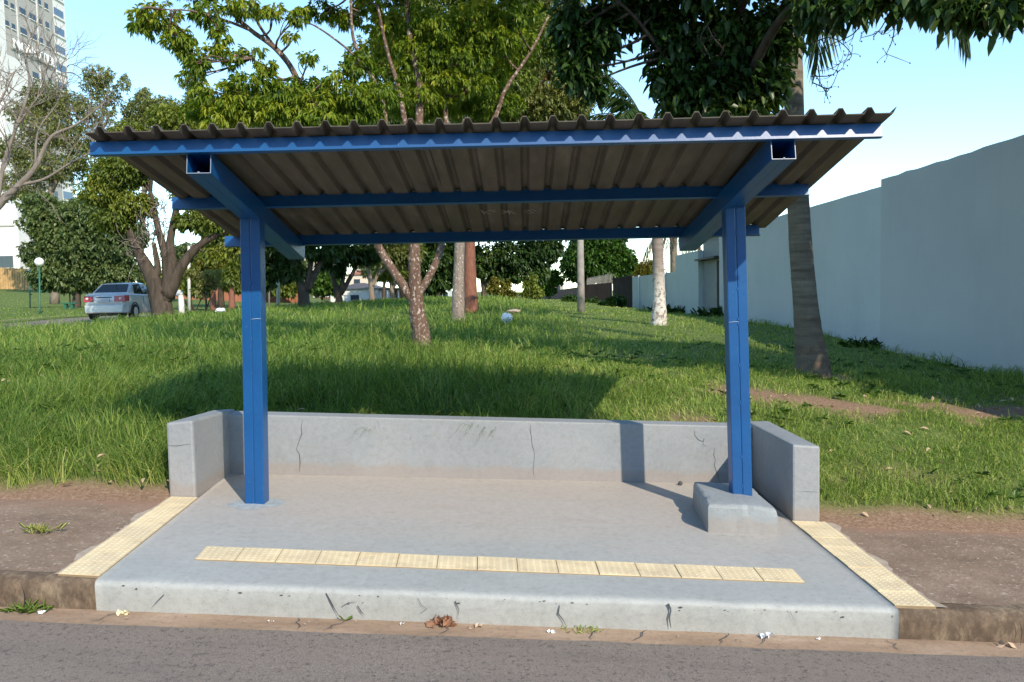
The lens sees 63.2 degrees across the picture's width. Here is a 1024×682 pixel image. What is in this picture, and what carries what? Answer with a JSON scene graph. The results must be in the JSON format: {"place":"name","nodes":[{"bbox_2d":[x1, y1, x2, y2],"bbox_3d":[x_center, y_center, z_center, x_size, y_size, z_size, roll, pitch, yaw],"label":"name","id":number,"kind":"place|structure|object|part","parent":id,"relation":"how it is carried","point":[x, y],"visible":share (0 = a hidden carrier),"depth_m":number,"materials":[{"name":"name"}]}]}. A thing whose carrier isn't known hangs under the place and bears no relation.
{"place":"outdoors","nodes":[
{"label":"outdoors","id":0,"kind":"place"},
{"bbox_2d":[0,499,160,571],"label":"pavement","id":1,"kind":"structure","parent":0,"point":[93,523],"depth_m":5.68,"materials":[{"name":"concrete"}]},
{"bbox_2d":[11,522,68,533],"bbox_3d":[-3.152,1.245,5.544,0.341,0.066,0.147,-1,4,10],"label":"weed tuft","id":2,"kind":"object","parent":1,"relation":"on","point":[39,528],"visible":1,"depth_m":5.56,"materials":[{"name":"green plant"}]},
{"bbox_2d":[55,496,197,577],"bbox_3d":[-2.565,1.301,5.651,0.304,0.059,1.812,-1,3,-3],"label":"tactile strip","id":3,"kind":"object","parent":1,"relation":"on","point":[100,559],"visible":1,"depth_m":5.39,"materials":[{"name":"concrete"}]},
{"bbox_2d":[2,313,192,329],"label":"road","id":4,"kind":"structure","parent":0,"point":[67,320],"depth_m":34.25,"materials":[{"name":"grey asphalt"}]},
{"bbox_2d":[84,280,150,319],"bbox_3d":[-15.665,-1.712,33.846,1.732,1.604,4.279,-1,3,-2],"label":"parked car","id":5,"kind":"object","parent":4,"relation":"on","point":[119,299],"visible":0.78,"depth_m":32.15,"materials":[{"name":"paint"}]},
{"bbox_3d":[-15.628,-2.052,32.609,1.240,0.353,0.512,-1,3,-2],"label":"rear window","id":6,"kind":"part","parent":5,"relation":"part of","materials":[{"name":"black glass"}]},
{"bbox_3d":[-14.982,-2.080,33.174,0.170,0.415,0.730,-1,3,-1],"label":"side window","id":7,"kind":"part","parent":5,"relation":"part of","materials":[{"name":"black glass"}]},
{"bbox_3d":[-15.009,-2.128,34.051,0.175,0.425,0.972,-1,3,-2],"label":"side window","id":8,"kind":"part","parent":5,"relation":"part of","materials":[{"name":"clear glass"}]},
{"bbox_2d":[176,290,184,311],"bbox_3d":[-15.636,-1.826,38.972,0.596,1.182,0.346,-1,3,1],"label":"bollard lamp","id":9,"kind":"object","parent":4,"relation":"on","point":[179,294],"visible":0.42,"depth_m":38.87,"materials":[{"name":"white plastic"}]},
{"bbox_2d":[0,620,1023,681],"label":"street","id":10,"kind":"structure","parent":0,"point":[47,652],"depth_m":4.23,"materials":[{"name":"grey asphalt"}]},
{"bbox_2d":[0,607,1023,656],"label":"gutter","id":11,"kind":"object","parent":10,"relation":"on","point":[824,643],"visible":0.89,"depth_m":4.59,"materials":[{"name":"concrete"}]},
{"bbox_2d":[0,598,53,613],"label":"weed tuft","id":12,"kind":"object","parent":11,"relation":"on","point":[25,608],"visible":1,"depth_m":4.67,"materials":[{"name":"green plant"}]},
{"bbox_2d":[0,569,96,609],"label":"kerb","id":13,"kind":"structure","parent":11,"relation":"on","point":[60,592],"depth_m":4.73,"materials":[{"name":"concrete"}]},
{"bbox_2d":[116,609,129,615],"bbox_3d":[-2.177,1.524,4.657,0.089,0.045,0.044,-1,3,1],"label":"paper scrap","id":14,"kind":"object","parent":11,"relation":"on","point":[124,612],"visible":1,"depth_m":4.66,"materials":[{"name":"beige paper"}]},
{"bbox_2d":[426,614,456,627],"bbox_3d":[-0.389,1.577,4.649,0.187,0.092,0.110,-1,3,1],"label":"leaf pile","id":15,"kind":"object","parent":11,"relation":"on","point":[446,621],"visible":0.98,"depth_m":4.63,"materials":[{"name":"brown plant"}]},
{"bbox_2d":[8,486,1023,647],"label":"debris","id":16,"kind":"object","parent":11,"relation":"on","point":[471,534],"visible":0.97,"depth_m":5.52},
{"bbox_2d":[561,625,608,633],"bbox_3d":[0.374,1.602,4.652,0.330,0.031,0.127,-1,3,1],"label":"weed tuft","id":17,"kind":"object","parent":11,"relation":"on","point":[581,631],"visible":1,"depth_m":4.63,"materials":[{"name":"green plant"}]},
{"bbox_2d":[757,632,773,638],"bbox_3d":[1.411,1.635,4.618,0.085,0.051,0.062,-1,3,1],"label":"paper scrap","id":18,"kind":"object","parent":11,"relation":"on","point":[761,635],"visible":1,"depth_m":4.62,"materials":[{"name":"white paper"}]},
{"bbox_2d":[897,603,1023,642],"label":"kerb","id":19,"kind":"structure","parent":11,"relation":"on","point":[971,622],"depth_m":4.66,"materials":[{"name":"concrete"}]},
{"bbox_2d":[996,640,1016,648],"bbox_3d":[2.721,1.676,4.608,0.104,0.042,0.082,-2,4,-14],"label":"dry leaf","id":20,"kind":"object","parent":11,"relation":"on","point":[1001,643],"visible":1,"depth_m":4.59,"materials":[{"name":"beige plant"}]},
{"bbox_2d":[0,289,1023,532],"bbox_3d":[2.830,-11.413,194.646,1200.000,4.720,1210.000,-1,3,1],"label":"ground","id":21,"kind":"structure","parent":0,"point":[905,516],"depth_m":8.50,"materials":[{"name":"green plant"}]},
{"bbox_2d":[0,267,33,289],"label":"bamboo fence","id":22,"kind":"object","parent":21,"relation":"on","point":[12,278],"visible":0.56,"depth_m":85.00,"materials":[{"name":"beige wood"}]},
{"bbox_2d":[0,52,34,268],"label":"annex building","id":23,"kind":"structure","parent":21,"relation":"on","point":[12,236],"depth_m":100.08,"materials":[{"name":"white concrete"}]},
{"bbox_2d":[0,256,12,267],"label":"ribbon window","id":24,"kind":"structure","parent":23,"relation":"in","point":[5,261],"depth_m":99.39,"materials":[{"name":"blue glass"}]},
{"bbox_2d":[26,269,31,307],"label":"globe lamp","id":25,"kind":"object","parent":21,"relation":"on","point":[30,294],"visible":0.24,"depth_m":61.95,"materials":[{"name":"green metal"}]},
{"bbox_2d":[0,0,73,207],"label":"high-rise building","id":26,"kind":"structure","parent":21,"relation":"on","point":[8,8],"depth_m":127.54,"materials":[{"name":"white concrete"}]},
{"bbox_2d":[19,7,25,16],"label":"window","id":27,"kind":"structure","parent":26,"relation":"in","point":[22,10],"depth_m":123.21,"materials":[{"name":"blue glass"}]},
{"bbox_2d":[20,27,26,36],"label":"window","id":28,"kind":"structure","parent":26,"relation":"in","point":[23,30],"depth_m":123.36,"materials":[{"name":"blue glass"}]},
{"bbox_2d":[29,13,36,22],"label":"window","id":29,"kind":"structure","parent":26,"relation":"in","point":[32,15],"depth_m":125.71,"materials":[{"name":"blue glass"}]},
{"bbox_2d":[32,71,39,80],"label":"window","id":30,"kind":"structure","parent":26,"relation":"in","point":[37,75],"depth_m":126.20,"materials":[{"name":"blue glass"}]},
{"bbox_2d":[53,7,64,21],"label":"window","id":31,"kind":"structure","parent":26,"relation":"in","point":[59,14],"depth_m":133.29,"materials":[{"name":"blue glass"}]},
{"bbox_2d":[54,26,65,40],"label":"window","id":32,"kind":"structure","parent":26,"relation":"in","point":[60,34],"depth_m":133.75,"materials":[{"name":"blue glass"}]},
{"bbox_2d":[55,44,66,58],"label":"window","id":33,"kind":"structure","parent":26,"relation":"in","point":[62,49],"depth_m":133.94,"materials":[{"name":"blue glass"}]},
{"bbox_2d":[56,62,67,75],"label":"window","id":34,"kind":"structure","parent":26,"relation":"in","point":[63,67],"depth_m":133.98,"materials":[{"name":"blue glass"}]},
{"bbox_2d":[63,191,72,201],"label":"window","id":35,"kind":"structure","parent":26,"relation":"in","point":[67,195],"depth_m":134.88,"materials":[{"name":"blue glass"}]},
{"bbox_2d":[34,258,43,313],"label":"globe lamp","id":36,"kind":"object","parent":21,"relation":"on","point":[38,262],"visible":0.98,"depth_m":46.96,"materials":[{"name":"green metal"}]},
{"bbox_2d":[0,0,123,223],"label":"bare tree","id":37,"kind":"object","parent":21,"relation":"on","point":[9,194],"visible":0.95,"depth_m":18.98,"materials":[{"name":"grey plant"}]},
{"bbox_2d":[0,63,131,303],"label":"tree","id":38,"kind":"object","parent":21,"relation":"on","point":[62,175],"visible":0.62,"depth_m":71.42,"materials":[{"name":"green plant"}]},
{"bbox_2d":[60,302,77,308],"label":"park bench","id":39,"kind":"object","parent":21,"relation":"on","point":[66,305],"visible":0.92,"depth_m":54.84,"materials":[{"name":"green metal"}]},
{"bbox_2d":[13,189,150,307],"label":"tree","id":40,"kind":"object","parent":21,"relation":"on","point":[76,254],"visible":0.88,"depth_m":57.00,"materials":[{"name":"green plant"}]},
{"bbox_2d":[70,99,240,318],"bbox_3d":[-11.728,-4.436,28.175,6.178,7.523,2.627,-1,3,1],"label":"tree","id":41,"kind":"object","parent":21,"relation":"on","point":[114,186],"visible":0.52,"depth_m":27.78,"materials":[{"name":"green plant"}]},
{"bbox_2d":[0,302,312,320],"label":"kerb","id":42,"kind":"structure","parent":21,"relation":"on","point":[83,314],"depth_m":35.53,"materials":[{"name":"concrete"}]},
{"bbox_2d":[104,76,213,282],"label":"tree","id":43,"kind":"object","parent":21,"relation":"on","point":[143,95],"visible":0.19,"depth_m":63.41,"materials":[{"name":"green plant"}]},
{"bbox_2d":[138,270,210,309],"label":"shrub","id":44,"kind":"object","parent":21,"relation":"on","point":[183,286],"visible":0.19,"depth_m":59.73,"materials":[{"name":"green plant"}]},
{"bbox_2d":[66,288,297,302],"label":"garden wall","id":45,"kind":"structure","parent":21,"relation":"on","point":[238,299],"depth_m":88.30,"materials":[{"name":"ceramic"}]},
{"bbox_2d":[159,239,206,283],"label":"tree","id":46,"kind":"object","parent":21,"relation":"on","point":[180,250],"visible":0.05,"depth_m":96.53,"materials":[{"name":"green plant"}]},
{"bbox_2d":[187,246,190,310],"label":"utility pole","id":47,"kind":"object","parent":21,"relation":"on","point":[189,292],"visible":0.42,"depth_m":57.94,"materials":[{"name":"grey concrete"}]},
{"bbox_2d":[184,267,224,310],"bbox_3d":[-14.069,-2.320,38.022,1.860,2.148,1.048,-1,3,1],"label":"tree","id":48,"kind":"object","parent":21,"relation":"on","point":[210,278],"visible":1,"depth_m":37.90,"materials":[{"name":"green plant"}]},
{"bbox_2d":[193,254,226,310],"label":"tree","id":49,"kind":"object","parent":21,"relation":"on","point":[198,264],"visible":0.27,"depth_m":57.58,"materials":[{"name":"green plant"}]},
{"bbox_2d":[184,230,240,307],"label":"tree","id":50,"kind":"object","parent":21,"relation":"on","point":[216,243],"visible":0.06,"depth_m":65.52,"materials":[{"name":"green plant"}]},
{"bbox_2d":[215,308,225,311],"bbox_3d":[-9.104,-0.965,25.977,0.345,0.150,0.153,-1,3,1],"label":"plastic bag","id":51,"kind":"object","parent":21,"relation":"on","point":[220,309],"visible":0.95,"depth_m":25.92,"materials":[{"name":"white plastic"}]},
{"bbox_2d":[217,258,240,310],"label":"tree","id":52,"kind":"object","parent":21,"relation":"on","point":[231,275],"visible":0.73,"depth_m":55.51,"materials":[{"name":"green plant"}]},
{"bbox_2d":[276,282,279,304],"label":"utility pole","id":53,"kind":"object","parent":21,"relation":"on","point":[278,295],"depth_m":41.93,"materials":[{"name":"grey concrete"}]},
{"bbox_2d":[266,280,297,302],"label":"shrub","id":54,"kind":"object","parent":21,"relation":"on","point":[291,290],"visible":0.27,"depth_m":84.43,"materials":[{"name":"green plant"}]},
{"bbox_2d":[300,260,307,268],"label":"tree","id":55,"kind":"object","parent":21,"relation":"on","point":[304,263],"visible":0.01,"depth_m":91.26,"materials":[{"name":"green plant"}]},
{"bbox_2d":[221,86,393,307],"bbox_3d":[-7.816,-5.572,32.190,7.367,8.718,4.481,-1,3,1],"label":"tree","id":56,"kind":"object","parent":21,"relation":"on","point":[280,268],"visible":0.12,"depth_m":31.78,"materials":[{"name":"green plant"}]},
{"bbox_2d":[309,271,340,302],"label":"shrub","id":57,"kind":"object","parent":21,"relation":"on","point":[322,288],"visible":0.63,"depth_m":84.27,"materials":[{"name":"green plant"}]},
{"bbox_2d":[123,0,549,348],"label":"tree","id":58,"kind":"object","parent":21,"relation":"on","point":[311,102],"visible":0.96,"depth_m":12.28,"materials":[{"name":"green plant"}]},
{"bbox_2d":[331,283,387,301],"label":"house","id":59,"kind":"structure","parent":21,"relation":"on","point":[356,291],"depth_m":108.00,"materials":[{"name":"stone"}]},
{"bbox_2d":[350,295,358,300],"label":"window","id":60,"kind":"structure","parent":59,"relation":"in","point":[353,297],"depth_m":107.97,"materials":[{"name":"blue glass"}]},
{"bbox_2d":[346,270,377,284],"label":"house","id":61,"kind":"structure","parent":21,"relation":"on","point":[357,278],"depth_m":150.01,"materials":[{"name":"paint"}]},
{"bbox_2d":[313,119,432,303],"bbox_3d":[-7.055,-6.523,38.161,7.142,9.801,5.025,-1,3,1],"label":"tree","id":62,"kind":"object","parent":21,"relation":"on","point":[355,257],"visible":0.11,"depth_m":37.78,"materials":[{"name":"green plant"}]},
{"bbox_2d":[359,245,393,298],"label":"tree","id":63,"kind":"object","parent":21,"relation":"on","point":[363,271],"visible":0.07,"depth_m":99.74,"materials":[{"name":"green plant"}]},
{"bbox_2d":[379,288,403,298],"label":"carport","id":64,"kind":"object","parent":21,"relation":"on","point":[397,292],"visible":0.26,"depth_m":106.37,"materials":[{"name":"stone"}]},
{"bbox_2d":[354,91,435,299],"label":"tree","id":65,"kind":"object","parent":21,"relation":"on","point":[398,254],"visible":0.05,"depth_m":45.72,"materials":[{"name":"green plant"}]},
{"bbox_2d":[372,243,427,298],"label":"tree","id":66,"kind":"object","parent":21,"relation":"on","point":[384,275],"visible":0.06,"depth_m":49.83,"materials":[{"name":"green plant"}]},
{"bbox_2d":[421,231,453,297],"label":"tree","id":67,"kind":"object","parent":21,"relation":"on","point":[441,281],"visible":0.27,"depth_m":59.26,"materials":[{"name":"green plant"}]},
{"bbox_2d":[441,290,451,296],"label":"house","id":68,"kind":"structure","parent":21,"relation":"on","point":[449,293],"depth_m":171.01,"materials":[{"name":"stone"}]},
{"bbox_2d":[343,0,558,321],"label":"tree","id":69,"kind":"object","parent":21,"relation":"on","point":[525,76],"visible":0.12,"depth_m":21.84,"materials":[{"name":"green plant"}]},
{"bbox_2d":[167,409,819,520],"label":"wall","id":70,"kind":"structure","parent":21,"relation":"on","point":[786,473],"depth_m":7.47,"materials":[{"name":"paint"}]},
{"bbox_2d":[95,474,898,638],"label":"platform","id":71,"kind":"structure","parent":21,"relation":"on","point":[595,521],"depth_m":5.30,"materials":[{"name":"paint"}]},
{"bbox_2d":[85,106,896,534],"bbox_3d":[-0.141,0.052,6.427,4.984,2.982,2.654,-1,3,1],"label":"bus shelter","id":72,"kind":"object","parent":71,"relation":"on","point":[697,180],"visible":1,"depth_m":6.14,"materials":[{"name":"blue paint"}]},
{"bbox_2d":[195,546,804,582],"bbox_3d":[-0.099,1.405,5.177,3.740,0.232,0.257,-1,3,2],"label":"tactile strip","id":73,"kind":"object","parent":71,"relation":"on","point":[441,562],"visible":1,"depth_m":5.16,"materials":[{"name":"tile"}]},
{"bbox_2d":[122,585,892,617],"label":"kerb chips","id":74,"kind":"object","parent":71,"relation":"attached to","point":[504,599],"visible":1,"depth_m":4.67,"materials":[{"name":"grey concrete"}]},
{"bbox_2d":[667,603,671,626],"bbox_3d":[0.879,1.536,4.651,0.026,0.144,0.001,-1,3,1],"label":"kerb crack","id":75,"kind":"object","parent":71,"relation":"attached to","point":[668,604],"visible":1,"depth_m":4.65,"materials":[{"name":"grey concrete"}]},
{"bbox_2d":[484,276,518,298],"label":"shrub","id":76,"kind":"object","parent":21,"relation":"on","point":[494,288],"visible":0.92,"depth_m":54.79,"materials":[{"name":"green plant"}]},
{"bbox_2d":[501,312,511,322],"bbox_3d":[-0.122,-0.529,18.992,0.268,0.248,0.220,-1,3,1],"label":"plastic bag","id":77,"kind":"object","parent":21,"relation":"on","point":[506,314],"visible":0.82,"depth_m":18.92,"materials":[{"name":"blue plastic"}]},
{"bbox_2d":[450,113,566,296],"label":"tree","id":78,"kind":"object","parent":21,"relation":"on","point":[520,262],"visible":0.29,"depth_m":61.22,"materials":[{"name":"green plant"}]},
{"bbox_2d":[0,332,1023,501],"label":"ground weeds","id":79,"kind":"object","parent":21,"relation":"on","point":[572,353],"visible":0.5,"depth_m":10.01,"materials":[{"name":"green plant"}]},
{"bbox_2d":[2,344,1023,518],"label":"leaf litter","id":80,"kind":"object","parent":21,"relation":"on","point":[865,513],"visible":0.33,"depth_m":8.35,"materials":[{"name":"brown plant"}]},
{"bbox_2d":[507,309,520,312],"bbox_3d":[0.045,-0.832,23.282,0.425,0.132,0.215,-1,3,1],"label":"stone","id":81,"kind":"object","parent":21,"relation":"on","point":[514,310],"visible":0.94,"depth_m":23.23,"materials":[{"name":"beige stone"}]},
{"bbox_2d":[457,0,595,312],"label":"tree","id":82,"kind":"object","parent":21,"relation":"on","point":[545,100],"visible":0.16,"depth_m":25.12,"materials":[{"name":"green plant"}]},
{"bbox_2d":[518,272,544,299],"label":"shrub","id":83,"kind":"object","parent":21,"relation":"on","point":[531,289],"visible":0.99,"depth_m":55.79,"materials":[{"name":"green plant"}]},
{"bbox_2d":[537,268,564,298],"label":"shrub","id":84,"kind":"object","parent":21,"relation":"on","point":[550,289],"visible":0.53,"depth_m":94.55,"materials":[{"name":"green plant"}]},
{"bbox_2d":[542,287,576,299],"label":"brick wall","id":85,"kind":"structure","parent":21,"relation":"on","point":[563,292],"depth_m":118.78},
{"bbox_2d":[577,240,584,311],"bbox_3d":[2.108,-3.508,25.977,0.247,5.320,0.529,-1,3,1],"label":"concrete pole","id":86,"kind":"object","parent":21,"relation":"on","point":[580,281],"visible":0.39,"depth_m":25.91,"materials":[{"name":"grey concrete"}]},
{"bbox_2d":[560,293,602,302],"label":"shrub","id":87,"kind":"object","parent":21,"relation":"on","point":[570,298],"visible":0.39,"depth_m":61.80,"materials":[{"name":"green plant"}]},
{"bbox_2d":[558,227,638,285],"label":"tree","id":88,"kind":"object","parent":21,"relation":"on","point":[614,258],"visible":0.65,"depth_m":90.35,"materials":[{"name":"green plant"}]},
{"bbox_2d":[585,274,611,300],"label":"bar fence","id":89,"kind":"object","parent":21,"relation":"on","point":[598,289],"visible":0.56,"depth_m":76.34,"materials":[{"name":"metal"}]},
{"bbox_2d":[596,293,627,307],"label":"shrub","id":90,"kind":"object","parent":21,"relation":"on","point":[620,300],"visible":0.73,"depth_m":49.78,"materials":[{"name":"green plant"}]},
{"bbox_2d":[612,275,632,308],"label":"metal gate","id":91,"kind":"structure","parent":21,"relation":"on","point":[622,286],"depth_m":57.87,"materials":[{"name":"black metal"}]},
{"bbox_2d":[586,71,666,325],"bbox_3d":[3.389,-3.548,20.053,3.649,6.450,3.596,-1,3,1],"label":"palm tree","id":92,"kind":"object","parent":21,"relation":"on","point":[621,104],"visible":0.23,"depth_m":19.87,"materials":[{"name":"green plant"}]},
{"bbox_2d":[633,257,667,276],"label":"shrub","id":93,"kind":"object","parent":21,"relation":"on","point":[647,269],"visible":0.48,"depth_m":65.63,"materials":[{"name":"green plant"}]},
{"bbox_2d":[632,272,675,308],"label":"boundary wall","id":94,"kind":"structure","parent":21,"relation":"on","point":[642,290],"depth_m":46.87,"materials":[{"name":"white paint"}]},
{"bbox_2d":[639,304,669,310],"bbox_3d":[7.323,-1.600,40.079,2.375,0.443,1.584,-1,3,1],"label":"weed clump","id":95,"kind":"object","parent":21,"relation":"on","point":[649,308],"visible":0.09,"depth_m":39.88,"materials":[{"name":"green plant"}]},
{"bbox_2d":[642,238,701,271],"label":"palm tree","id":96,"kind":"object","parent":21,"relation":"on","point":[673,244],"visible":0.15,"depth_m":44.94,"materials":[{"name":"grey plant"}]},
{"bbox_2d":[666,305,684,312],"bbox_3d":[7.362,-1.398,36.453,1.880,0.446,1.841,2,5,43],"label":"weed clump","id":97,"kind":"object","parent":21,"relation":"on","point":[676,309],"visible":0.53,"depth_m":36.31,"materials":[{"name":"green plant"}]},
{"bbox_2d":[675,250,702,313],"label":"boundary wall","id":98,"kind":"structure","parent":21,"relation":"on","point":[689,280],"depth_m":34.97,"materials":[{"name":"white paint"}]},
{"bbox_2d":[688,304,723,316],"bbox_3d":[7.370,-1.077,29.483,2.221,0.470,1.479,-1,3,1],"label":"weed clump","id":99,"kind":"object","parent":21,"relation":"on","point":[713,311],"visible":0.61,"depth_m":29.32,"materials":[{"name":"green plant"}]},
{"bbox_2d":[694,237,718,312],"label":"gate house","id":100,"kind":"structure","parent":21,"relation":"on","point":[710,259],"depth_m":31.78,"materials":[{"name":"paint"}]},
{"bbox_2d":[717,260,718,307],"bbox_3d":[7.570,-1.748,30.218,0.055,2.360,0.850,-1,3,1],"label":"door","id":101,"kind":"structure","parent":100,"relation":"in","point":[718,260],"depth_m":30.45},
{"bbox_2d":[538,0,1023,373],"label":"broadleaf tree","id":102,"kind":"object","parent":21,"relation":"on","point":[734,57],"visible":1,"depth_m":9.37,"materials":[{"name":"green plant"}]},
{"bbox_2d":[719,187,880,343],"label":"boundary wall","id":103,"kind":"structure","parent":21,"relation":"on","point":[846,236],"depth_m":18.76,"materials":[{"name":"white paint"}]},
{"bbox_2d":[829,336,882,347],"bbox_3d":[7.120,0.019,16.378,1.740,0.258,0.959,-1,3,1],"label":"weed clump","id":104,"kind":"object","parent":21,"relation":"on","point":[873,342],"visible":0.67,"depth_m":16.34,"materials":[{"name":"green plant"}]},
{"bbox_2d":[784,22,970,378],"bbox_3d":[3.807,-3.294,11.223,4.547,7.625,4.341,-1,3,1],"label":"palm tree","id":105,"kind":"object","parent":21,"relation":"on","point":[811,351],"visible":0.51,"depth_m":10.88,"materials":[{"name":"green plant"}]},
{"bbox_2d":[880,135,1023,373],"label":"boundary wall","id":106,"kind":"structure","parent":21,"relation":"on","point":[952,258],"depth_m":13.16,"materials":[{"name":"white paint"}]},
{"bbox_2d":[64,0,1023,291],"label":"sky","id":107,"kind":"structure","parent":0,"point":[946,109],"materials":[{"name":"blue"}]},
{"bbox_2d":[840,526,1023,605],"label":"pavement","id":108,"kind":"structure","parent":0,"point":[993,574],"depth_m":5.56,"materials":[{"name":"concrete"}]},
{"bbox_2d":[791,521,945,608],"bbox_3d":[2.306,1.453,5.545,0.336,0.056,1.720,-1,3,1],"label":"tactile strip","id":109,"kind":"object","parent":108,"relation":"on","point":[878,575],"visible":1,"depth_m":5.35,"materials":[{"name":"tile"}]}
]}

